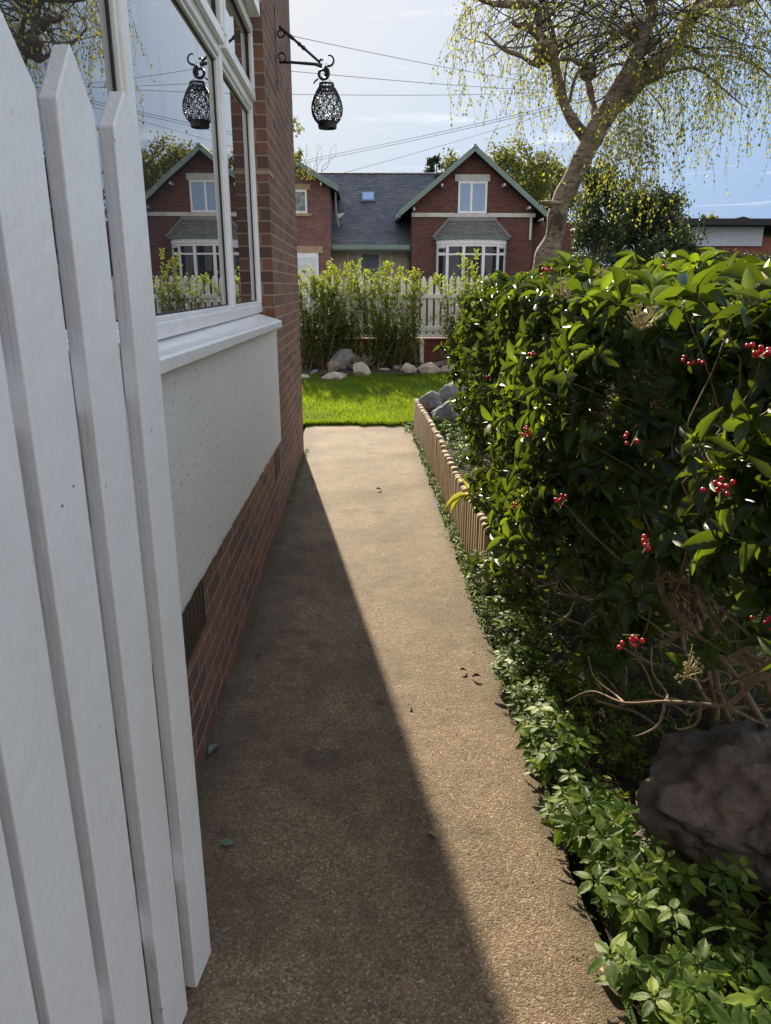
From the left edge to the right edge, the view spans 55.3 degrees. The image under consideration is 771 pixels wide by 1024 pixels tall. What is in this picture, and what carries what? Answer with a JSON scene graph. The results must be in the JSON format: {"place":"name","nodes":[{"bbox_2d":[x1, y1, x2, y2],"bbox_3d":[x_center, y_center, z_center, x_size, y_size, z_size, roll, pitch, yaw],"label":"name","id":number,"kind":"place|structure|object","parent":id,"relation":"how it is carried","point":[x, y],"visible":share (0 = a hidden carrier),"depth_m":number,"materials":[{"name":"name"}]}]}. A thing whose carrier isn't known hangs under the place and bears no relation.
{"place":"outdoors","nodes":[
{"label":"outdoors","id":0,"kind":"place"},
{"bbox_2d":[142,425,630,1023],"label":"path","id":1,"kind":"structure","parent":0,"point":[362,647],"depth_m":2.31,"materials":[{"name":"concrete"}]},
{"bbox_2d":[208,744,219,753],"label":"fallen leaf","id":2,"kind":"object","parent":1,"relation":"on","point":[212,747],"visible":1,"depth_m":2.56,"materials":[{"name":"plant"}]},
{"bbox_2d":[219,838,232,844],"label":"fallen leaf","id":3,"kind":"object","parent":1,"relation":"on","point":[226,841],"visible":1,"depth_m":2.13,"materials":[{"name":"green plant"}]},
{"bbox_2d":[197,449,308,818],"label":"wall grit","id":4,"kind":"structure","parent":1,"relation":"on","point":[248,634],"depth_m":3.43,"materials":[{"name":"gravel"}]},
{"bbox_2d":[286,448,307,505],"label":"wall weeds","id":5,"kind":"object","parent":1,"relation":"on","point":[302,459],"depth_m":6.25,"materials":[{"name":"green plant"}]},
{"bbox_2d":[428,829,436,836],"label":"fallen leaf","id":6,"kind":"object","parent":1,"relation":"on","point":[433,832],"visible":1,"depth_m":2.16,"materials":[{"name":"plant"}]},
{"bbox_2d":[402,420,501,654],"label":"edge weeds","id":7,"kind":"object","parent":1,"relation":"on","point":[472,586],"visible":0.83,"depth_m":4.33,"materials":[{"name":"green plant"}]},
{"bbox_2d":[324,331,454,334],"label":"street","id":8,"kind":"structure","parent":0,"point":[433,332],"depth_m":25.49,"materials":[{"name":"grey asphalt"}]},
{"bbox_2d":[293,117,314,180],"bbox_3d":[-3.295,-9.735,25.197,1.608,7.024,1.398,14,22,38],"label":"leafy tree","id":9,"kind":"object","parent":8,"relation":"on","point":[299,158],"visible":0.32,"depth_m":24.59,"materials":[{"name":"green plant"}]},
{"bbox_2d":[567,149,639,264],"bbox_3d":[5.270,-6.402,18.218,1.848,4.749,1.870,-1,17,-2],"label":"evergreen shrub","id":10,"kind":"object","parent":8,"relation":"on","point":[592,230],"visible":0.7,"depth_m":17.60,"materials":[{"name":"green plant"}]},
{"bbox_2d":[599,168,713,264],"bbox_3d":[6.752,-6.528,19.166,2.881,4.433,2.434,15,23,41],"label":"evergreen shrub","id":11,"kind":"object","parent":8,"relation":"on","point":[640,230],"visible":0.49,"depth_m":18.40,"materials":[{"name":"green plant"}]},
{"bbox_2d":[635,216,770,264],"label":"outbuilding","id":12,"kind":"structure","parent":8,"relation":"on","point":[742,234],"depth_m":22.79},
{"bbox_2d":[301,361,601,374],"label":"border soil","id":13,"kind":"structure","parent":0,"point":[321,371],"depth_m":13.45,"materials":[{"name":"brown soil"}]},
{"bbox_2d":[298,270,342,369],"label":"leafy shrub","id":14,"kind":"object","parent":13,"relation":"on","point":[306,344],"visible":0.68,"depth_m":13.39,"materials":[{"name":"green plant"}]},
{"bbox_2d":[327,360,339,371],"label":"dark stone","id":15,"kind":"object","parent":13,"relation":"on","point":[333,365],"visible":0.81,"depth_m":13.35,"materials":[{"name":"grey stone"}]},
{"bbox_2d":[330,348,353,370],"bbox_3d":[-0.787,-2.754,13.514,0.511,0.498,0.205,-5,18,-17],"label":"rock","id":16,"kind":"object","parent":13,"relation":"on","point":[337,356],"depth_m":13.44,"materials":[{"name":"grey stone"}]},
{"bbox_2d":[298,260,386,362],"bbox_3d":[-0.750,-3.594,13.490,1.635,1.962,0.734,3,17,11],"label":"leafy shrub","id":17,"kind":"object","parent":13,"relation":"on","point":[347,345],"visible":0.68,"depth_m":13.38,"materials":[{"name":"green plant"}]},
{"bbox_2d":[298,257,405,368],"bbox_3d":[-0.788,-3.580,13.400,2.336,1.989,0.818,-1,17,-2],"label":"leafy shrub","id":18,"kind":"object","parent":13,"relation":"on","point":[325,352],"visible":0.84,"depth_m":13.33,"materials":[{"name":"green plant"}]},
{"bbox_2d":[341,353,374,368],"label":"silver plant","id":19,"kind":"object","parent":13,"relation":"on","point":[358,358],"visible":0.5,"depth_m":13.39,"materials":[{"name":"grey plant"}]},
{"bbox_2d":[298,260,477,368],"bbox_3d":[0.000,-3.559,13.395,3.309,1.954,0.841,-1,17,-2],"label":"leafy shrub","id":20,"kind":"object","parent":13,"relation":"on","point":[379,352],"visible":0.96,"depth_m":13.35,"materials":[{"name":"green plant"}]},
{"bbox_2d":[351,272,436,368],"bbox_3d":[0.161,-3.490,13.504,1.629,1.756,0.723,-4,18,-14],"label":"leafy shrub","id":21,"kind":"object","parent":13,"relation":"on","point":[395,359],"visible":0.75,"depth_m":13.44,"materials":[{"name":"green plant"}]},
{"bbox_2d":[394,365,400,369],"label":"stone","id":22,"kind":"object","parent":13,"relation":"on","point":[397,367],"visible":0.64,"depth_m":13.54,"materials":[{"name":"grey stone"}]},
{"bbox_2d":[400,362,416,372],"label":"edging stone","id":23,"kind":"object","parent":13,"relation":"on","point":[407,367],"visible":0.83,"depth_m":13.33,"materials":[{"name":"grey stone"}]},
{"bbox_2d":[404,338,420,363],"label":"leafy shrub","id":24,"kind":"object","parent":13,"relation":"on","point":[409,349],"visible":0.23,"depth_m":13.90,"materials":[{"name":"green plant"}]},
{"bbox_2d":[402,267,429,367],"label":"leafy shrub","id":25,"kind":"object","parent":13,"relation":"on","point":[416,355],"visible":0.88,"depth_m":13.47,"materials":[{"name":"green plant"}]},
{"bbox_2d":[418,362,440,374],"bbox_3d":[0.805,-2.595,13.405,0.432,0.263,0.291,-1,17,-2],"label":"edging stone","id":26,"kind":"object","parent":13,"relation":"on","point":[431,367],"visible":0.78,"depth_m":13.32,"materials":[{"name":"grey stone"}]},
{"bbox_2d":[434,360,447,366],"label":"brown stone","id":27,"kind":"object","parent":13,"relation":"on","point":[440,363],"visible":0.49,"depth_m":13.78,"materials":[{"name":"stone"}]},
{"bbox_2d":[440,364,463,373],"bbox_3d":[1.229,-2.595,13.499,0.494,0.228,0.322,-1,17,-2],"label":"edging stone","id":28,"kind":"object","parent":13,"relation":"on","point":[444,368],"visible":0.29,"depth_m":13.42,"materials":[{"name":"grey stone"}]},
{"bbox_2d":[434,273,484,362],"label":"leafy shrub","id":29,"kind":"object","parent":13,"relation":"on","point":[451,325],"visible":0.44,"depth_m":13.35,"materials":[{"name":"green plant"}]},
{"bbox_2d":[445,248,489,319],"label":"leafy shrub","id":30,"kind":"object","parent":13,"relation":"on","point":[472,277],"visible":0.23,"depth_m":13.07,"materials":[{"name":"green plant"}]},
{"bbox_2d":[303,374,636,1023],"bbox_3d":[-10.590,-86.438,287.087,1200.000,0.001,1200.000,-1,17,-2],"label":"ground","id":31,"kind":"structure","parent":0,"point":[594,917],"depth_m":2.13,"materials":[{"name":"brown soil"}]},
{"bbox_2d":[0,0,303,879],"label":"brick house","id":32,"kind":"structure","parent":31,"relation":"on","point":[204,86],"depth_m":2.98,"materials":[{"name":"white paint"}]},
{"bbox_2d":[0,12,210,1023],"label":"picket gate","id":33,"kind":"structure","parent":32,"relation":"attached to","point":[84,914],"depth_m":1.15,"materials":[{"name":"white paint"}]},
{"bbox_2d":[0,0,261,350],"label":"window","id":34,"kind":"structure","parent":32,"relation":"in","point":[184,69],"depth_m":2.75,"materials":[{"name":"white plastic"}]},
{"bbox_2d":[274,6,334,89],"bbox_3d":[-0.553,-3.189,5.072,0.402,0.500,0.032,-1,17,-2],"label":"wall bracket","id":35,"kind":"object","parent":32,"relation":"attached to","point":[326,70],"depth_m":5.08,"materials":[{"name":"black metal"}]},
{"bbox_2d":[311,63,342,129],"bbox_3d":[-0.411,-2.917,5.160,0.223,0.412,0.224,-1,17,-2],"label":"hanging lantern","id":36,"kind":"object","parent":35,"relation":"hanging from","point":[325,124],"visible":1,"depth_m":5.14,"materials":[{"name":"black metal"}]},
{"bbox_2d":[303,143,336,171],"bbox_3d":[-3.627,-14.172,37.384,2.495,8.262,0.193,-1,17,-2],"label":"bare tree","id":37,"kind":"object","parent":31,"relation":"on","point":[316,159],"visible":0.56,"depth_m":36.40,"materials":[{"name":"brown plant"}]},
{"bbox_2d":[298,276,493,362],"bbox_3d":[0.793,-3.558,13.944,7.900,1.760,0.125,-1,17,-2],"label":"picket fence","id":38,"kind":"object","parent":31,"relation":"on","point":[430,295],"visible":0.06,"depth_m":13.86,"materials":[{"name":"white wood"}]},
{"bbox_2d":[302,337,514,362],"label":"garden wall","id":39,"kind":"structure","parent":31,"relation":"on","point":[431,344],"depth_m":14.11,"materials":[{"name":"brick"}]},
{"bbox_2d":[423,153,442,178],"bbox_3d":[2.447,-14.030,37.687,1.224,7.908,1.137,-1,17,-2],"label":"conifer","id":40,"kind":"object","parent":31,"relation":"on","point":[433,161],"visible":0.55,"depth_m":36.50,"materials":[{"name":"green plant"}]},
{"bbox_2d":[294,143,579,326],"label":"gabled house","id":41,"kind":"structure","parent":31,"relation":"on","point":[475,196],"depth_m":27.25,"materials":[{"name":"red brick"}]},
{"bbox_2d":[295,190,306,212],"bbox_3d":[-3.361,-11.280,26.741,1.020,0.788,0.050,-1,17,-2],"label":"window","id":42,"kind":"structure","parent":41,"relation":"in","point":[300,195],"depth_m":26.74,"materials":[{"name":"white plastic"}]},
{"bbox_2d":[297,257,317,326],"bbox_3d":[-3.764,-8.216,27.618,2.370,2.560,0.022,-1,17,-2],"label":"garage door","id":43,"kind":"structure","parent":41,"relation":"in","point":[304,261],"depth_m":27.37,"materials":[{"name":"white paint"}]},
{"bbox_2d":[361,191,374,202],"bbox_3d":[-0.699,-12.617,29.469,0.568,0.476,0.621,-1,17,-2],"label":"roof window","id":44,"kind":"structure","parent":41,"relation":"in","point":[366,196],"depth_m":29.39,"materials":[{"name":"blue glass"}]},
{"bbox_2d":[362,255,378,326],"bbox_3d":[-0.589,-8.605,28.716,0.680,2.700,0.039,-1,17,-2],"label":"front door","id":45,"kind":"structure","parent":41,"relation":"in","point":[371,262],"depth_m":28.42,"materials":[{"name":"grey paint"}]},
{"bbox_2d":[436,239,506,301],"bbox_3d":[3.191,-8.917,27.228,2.652,2.170,0.758,-1,17,-2],"label":"bay window","id":46,"kind":"structure","parent":41,"relation":"in","point":[491,252],"depth_m":26.92,"materials":[{"name":"white plastic"}]},
{"bbox_2d":[458,181,487,212],"bbox_3d":[3.185,-11.502,26.914,1.060,1.075,0.052,-1,17,-2],"label":"window","id":47,"kind":"structure","parent":41,"relation":"in","point":[472,195],"depth_m":26.90,"materials":[{"name":"glass"}]},
{"bbox_2d":[300,53,767,163],"bbox_3d":[4.625,-9.216,16.052,0.010,0.335,25.771,-12,21,-35],"label":"overhead wire","id":48,"kind":"object","parent":41,"relation":"attached to","point":[479,125],"visible":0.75,"depth_m":19.42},
{"bbox_2d":[302,50,770,160],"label":"overhead wire","id":49,"kind":"object","parent":41,"relation":"attached to","point":[468,125],"visible":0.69,"depth_m":19.51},
{"bbox_2d":[414,399,492,592],"bbox_3d":[0.438,-0.385,5.946,0.065,0.446,4.411,-1,17,-2],"label":"stake edging","id":50,"kind":"object","parent":31,"relation":"on","point":[447,476],"visible":0.73,"depth_m":5.16,"materials":[{"name":"brown wood"}]},
{"bbox_2d":[435,147,492,171],"bbox_3d":[3.977,-14.872,39.552,2.821,8.422,2.963,-16,23,-42],"label":"leafy tree","id":51,"kind":"object","parent":31,"relation":"on","point":[450,161],"visible":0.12,"depth_m":38.30,"materials":[{"name":"green plant"}]},
{"bbox_2d":[485,133,559,207],"bbox_3d":[6.170,-13.784,35.717,4.752,8.593,4.404,13,21,36],"label":"leafy tree","id":52,"kind":"object","parent":31,"relation":"on","point":[504,160],"visible":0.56,"depth_m":34.12,"materials":[{"name":"green plant"}]},
{"bbox_2d":[519,155,589,224],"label":"leafy tree","id":53,"kind":"object","parent":31,"relation":"on","point":[558,176],"visible":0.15,"depth_m":40.15,"materials":[{"name":"green plant"}]},
{"bbox_2d":[553,248,770,269],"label":"garden hedge","id":54,"kind":"object","parent":31,"relation":"on","point":[610,259],"visible":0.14,"depth_m":16.67,"materials":[{"name":"green plant"}]},
{"bbox_2d":[635,227,702,263],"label":"evergreen shrub","id":55,"kind":"object","parent":31,"relation":"on","point":[651,245],"visible":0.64,"depth_m":16.59,"materials":[{"name":"green plant"}]},
{"bbox_2d":[699,211,718,217],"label":"leafy tree","id":56,"kind":"object","parent":31,"relation":"on","point":[709,216],"visible":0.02,"depth_m":46.40,"materials":[{"name":"green plant"}]},
{"bbox_2d":[294,36,676,96],"bbox_3d":[4.394,-13.562,22.691,0.011,2.088,21.465,16,23,41],"label":"overhead wire","id":57,"kind":"object","parent":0,"point":[416,61],"visible":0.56,"depth_m":18.93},
{"bbox_2d":[430,417,597,552],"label":"raised bed soil","id":58,"kind":"structure","parent":0,"point":[468,469],"depth_m":5.71,"materials":[{"name":"brown soil"}]},
{"bbox_2d":[418,391,442,416],"bbox_3d":[0.470,-1.140,7.796,0.251,0.309,0.340,-9,19,-27],"label":"bed stone","id":59,"kind":"object","parent":58,"relation":"on","point":[430,401],"visible":0.63,"depth_m":7.66,"materials":[{"name":"grey stone"}]},
{"bbox_2d":[431,399,477,429],"bbox_3d":[0.685,-0.916,7.089,0.494,0.369,0.372,-1,17,-2],"label":"bed stone","id":60,"kind":"object","parent":58,"relation":"on","point":[442,412],"visible":0.26,"depth_m":6.97,"materials":[{"name":"grey stone"}]},
{"bbox_2d":[439,380,476,403],"bbox_3d":[0.780,-1.209,7.978,0.403,0.458,0.334,-12,21,-34],"label":"bed stone","id":61,"kind":"object","parent":58,"relation":"on","point":[448,391],"visible":0.23,"depth_m":7.85,"materials":[{"name":"grey stone"}]},
{"bbox_2d":[433,416,577,530],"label":"bed weeds","id":62,"kind":"object","parent":58,"relation":"on","point":[457,445],"visible":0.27,"depth_m":6.09,"materials":[{"name":"green plant"}]},
{"bbox_2d":[433,256,665,561],"bbox_3d":[1.150,-0.640,4.533,1.635,1.736,2.513,-1,17,-2],"label":"skimmia bush","id":63,"kind":"object","parent":58,"relation":"on","point":[485,335],"visible":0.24,"depth_m":4.44,"materials":[{"name":"green plant"}]},
{"bbox_2d":[301,371,731,425],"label":"lawn","id":64,"kind":"structure","parent":0,"point":[375,402],"depth_m":10.31,"materials":[{"name":"green plant"}]},
{"bbox_2d":[301,374,309,379],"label":"edging stone","id":65,"kind":"object","parent":64,"relation":"on","point":[304,376],"visible":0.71,"depth_m":12.74,"materials":[{"name":"grey stone"}]},
{"bbox_2d":[322,372,346,380],"bbox_3d":[-0.867,-2.324,12.628,0.414,0.166,0.340,8,19,24],"label":"edging stone","id":66,"kind":"object","parent":64,"relation":"on","point":[340,376],"visible":0.87,"depth_m":12.51,"materials":[{"name":"grey stone"}]},
{"bbox_2d":[353,362,370,377],"bbox_3d":[-0.419,-2.527,13.134,0.326,0.299,0.252,-1,17,-2],"label":"edging stone","id":67,"kind":"object","parent":64,"relation":"on","point":[360,368],"visible":0.9,"depth_m":13.05,"materials":[{"name":"grey stone"}]},
{"bbox_2d":[430,0,770,276],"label":"birch tree","id":68,"kind":"object","parent":64,"relation":"on","point":[634,78],"visible":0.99,"depth_m":7.39,"materials":[{"name":"green plant"}]},
{"bbox_2d":[292,74,743,94],"bbox_3d":[4.671,-11.889,20.336,16.740,2.401,0.010,-9,19,-27],"label":"overhead wire","id":69,"kind":"object","parent":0,"point":[474,94],"visible":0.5,"depth_m":19.37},
{"bbox_2d":[289,0,770,264],"label":"sky","id":70,"kind":"structure","parent":0,"point":[376,111],"materials":[{"name":"blue"}]},
{"bbox_2d":[291,71,770,92],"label":"overhead wire","id":71,"kind":"object","parent":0,"point":[442,84],"visible":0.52,"depth_m":17.86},
{"bbox_2d":[329,40,769,176],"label":"overhead wire","id":72,"kind":"object","parent":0,"point":[499,128],"visible":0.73,"depth_m":19.13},
{"bbox_2d":[474,579,770,1023],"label":"hedge soil","id":73,"kind":"structure","parent":0,"point":[702,908],"depth_m":2.78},
{"bbox_2d":[443,479,517,584],"bbox_3d":[0.520,0.093,3.916,0.406,0.526,0.153,8,19,24],"label":"leafy sprig","id":74,"kind":"object","parent":73,"relation":"on","point":[456,499],"visible":0.47,"depth_m":3.90,"materials":[{"name":"yellow plant"}]},
{"bbox_2d":[459,531,770,1023],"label":"ground elder","id":75,"kind":"object","parent":73,"relation":"on","point":[588,831],"visible":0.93,"depth_m":1.85,"materials":[{"name":"green plant"}]},
{"bbox_2d":[462,246,770,734],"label":"skimmia bush","id":76,"kind":"object","parent":73,"relation":"on","point":[570,346],"visible":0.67,"depth_m":2.59,"materials":[{"name":"green plant"}]},
{"bbox_2d":[466,550,769,1023],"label":"twig litter","id":77,"kind":"object","parent":73,"relation":"on","point":[637,731],"visible":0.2,"depth_m":2.78,"materials":[{"name":"brown plant"}]},
{"bbox_2d":[491,570,770,750],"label":"ground ivy","id":78,"kind":"object","parent":73,"relation":"on","point":[641,691],"visible":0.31,"depth_m":2.88,"materials":[{"name":"green plant"}]},
{"bbox_2d":[496,634,770,1022],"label":"creeping plants","id":79,"kind":"object","parent":73,"relation":"on","point":[616,755],"visible":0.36,"depth_m":2.44,"materials":[{"name":"green plant"}]},
{"bbox_2d":[566,250,770,736],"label":"skimmia bush","id":80,"kind":"object","parent":73,"relation":"on","point":[719,455],"visible":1,"depth_m":1.74,"materials":[{"name":"green plant"}]},
{"bbox_2d":[631,718,770,897],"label":"boulder","id":81,"kind":"object","parent":73,"relation":"on","point":[700,795],"visible":0.8,"depth_m":1.99,"materials":[{"name":"grey stone"}]},
{"bbox_2d":[606,432,769,683],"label":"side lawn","id":82,"kind":"structure","parent":0,"point":[686,605],"depth_m":3.74,"materials":[{"name":"green plant"}]},
{"bbox_2d":[620,463,770,677],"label":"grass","id":83,"kind":"structure","parent":0,"point":[719,589],"depth_m":3.66,"materials":[{"name":"plant"}]}
]}

